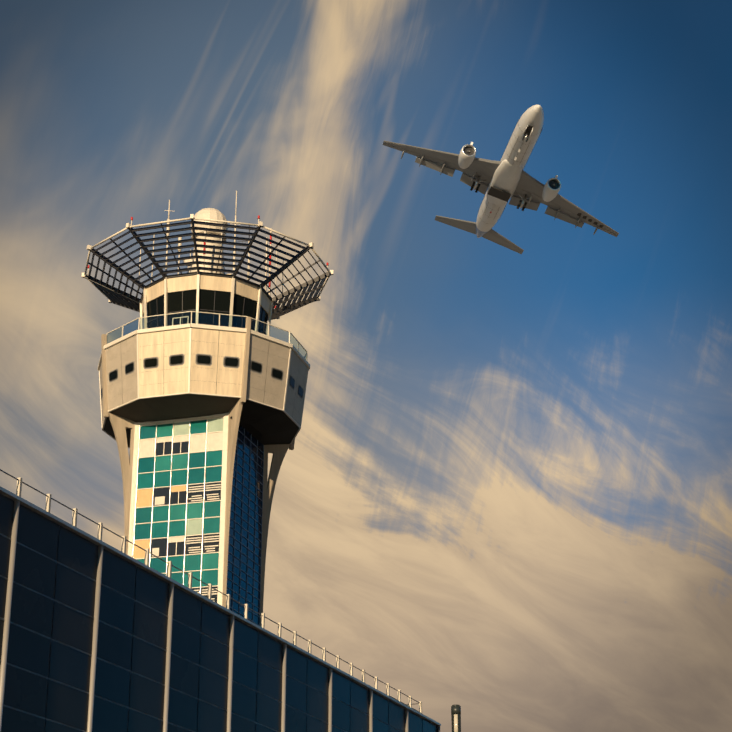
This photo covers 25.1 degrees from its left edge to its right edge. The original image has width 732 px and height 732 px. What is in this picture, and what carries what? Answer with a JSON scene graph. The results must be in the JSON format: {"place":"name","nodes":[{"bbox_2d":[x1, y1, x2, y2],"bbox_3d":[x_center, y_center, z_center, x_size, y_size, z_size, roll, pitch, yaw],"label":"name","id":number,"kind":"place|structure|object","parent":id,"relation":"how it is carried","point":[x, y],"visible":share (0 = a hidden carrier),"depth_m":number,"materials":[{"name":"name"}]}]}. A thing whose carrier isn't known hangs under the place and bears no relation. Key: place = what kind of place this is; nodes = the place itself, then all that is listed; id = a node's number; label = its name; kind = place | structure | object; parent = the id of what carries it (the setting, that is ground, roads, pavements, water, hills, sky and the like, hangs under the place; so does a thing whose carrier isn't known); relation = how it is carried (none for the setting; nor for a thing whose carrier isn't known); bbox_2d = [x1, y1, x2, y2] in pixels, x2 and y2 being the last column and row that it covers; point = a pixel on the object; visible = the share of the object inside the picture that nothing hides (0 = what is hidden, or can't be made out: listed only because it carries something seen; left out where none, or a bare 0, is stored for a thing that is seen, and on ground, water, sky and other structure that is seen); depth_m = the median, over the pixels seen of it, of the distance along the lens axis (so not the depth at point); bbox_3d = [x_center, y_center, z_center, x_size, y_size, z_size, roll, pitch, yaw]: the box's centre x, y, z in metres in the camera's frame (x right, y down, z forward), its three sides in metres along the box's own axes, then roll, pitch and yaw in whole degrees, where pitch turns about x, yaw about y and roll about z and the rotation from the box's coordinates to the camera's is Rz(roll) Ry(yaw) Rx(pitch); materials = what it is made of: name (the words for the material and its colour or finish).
{"place":"outdoors","nodes":[
{"label":"outdoors","id":0,"kind":"place"},
{"bbox_2d":[128,413,264,625],"bbox_3d":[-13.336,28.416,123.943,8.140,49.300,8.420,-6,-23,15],"label":"tower shaft","id":1,"kind":"object","parent":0,"point":[178,498],"visible":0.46,"depth_m":127.62,"materials":[{"name":"teal glass"}]},
{"bbox_2d":[98,311,309,449],"bbox_3d":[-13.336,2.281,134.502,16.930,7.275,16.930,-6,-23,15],"label":"observation deck","id":2,"kind":"structure","parent":1,"relation":"on","point":[180,371],"depth_m":128.19,"materials":[{"name":"beige concrete"}]},
{"bbox_2d":[140,272,272,334],"bbox_3d":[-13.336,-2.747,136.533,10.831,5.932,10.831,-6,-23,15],"label":"control cab","id":3,"kind":"object","parent":2,"relation":"on","point":[215,294],"visible":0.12,"depth_m":132.78,"materials":[{"name":"black glass"}]},
{"bbox_2d":[82,214,333,320],"bbox_3d":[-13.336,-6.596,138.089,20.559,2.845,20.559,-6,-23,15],"label":"lattice canopy","id":4,"kind":"object","parent":3,"relation":"attached to","point":[115,295],"visible":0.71,"depth_m":132.89,"materials":[{"name":"black metal"}]},
{"bbox_2d":[88,191,328,308],"bbox_3d":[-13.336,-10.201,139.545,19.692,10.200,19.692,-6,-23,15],"label":"rooftop antennas","id":5,"kind":"object","parent":3,"relation":"on","point":[210,213],"visible":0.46,"depth_m":138.56,"materials":[{"name":"white metal"}]},
{"bbox_2d":[0,469,440,731],"bbox_3d":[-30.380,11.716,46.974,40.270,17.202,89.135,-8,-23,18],"label":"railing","id":6,"kind":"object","parent":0,"point":[97,634],"depth_m":53.14,"materials":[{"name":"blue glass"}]},
{"bbox_2d":[0,0,731,731],"label":"sky","id":7,"kind":"structure","parent":0,"point":[503,493],"materials":[{"name":"blue"}]},
{"bbox_2d":[383,105,618,253],"bbox_3d":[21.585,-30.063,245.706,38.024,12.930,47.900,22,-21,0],"label":"airliner","id":8,"kind":"object","parent":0,"point":[504,179],"visible":1,"depth_m":243.72,"materials":[{"name":"grey metal"}]},
{"label":"ground","id":9,"kind":"structure","parent":0,"visible":0},
{"bbox_2d":[109,398,289,626],"bbox_3d":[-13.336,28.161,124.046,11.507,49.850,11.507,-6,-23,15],"label":"support columns","id":10,"kind":"structure","parent":9,"relation":"on","point":[120,424],"depth_m":129.23,"materials":[{"name":"beige concrete"}]},
{"bbox_2d":[451,705,460,731],"bbox_3d":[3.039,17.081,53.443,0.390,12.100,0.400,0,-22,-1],"label":"lamp column","id":11,"kind":"structure","parent":9,"relation":"on","point":[456,717],"depth_m":55.45,"materials":[{"name":"grey"}]}
]}

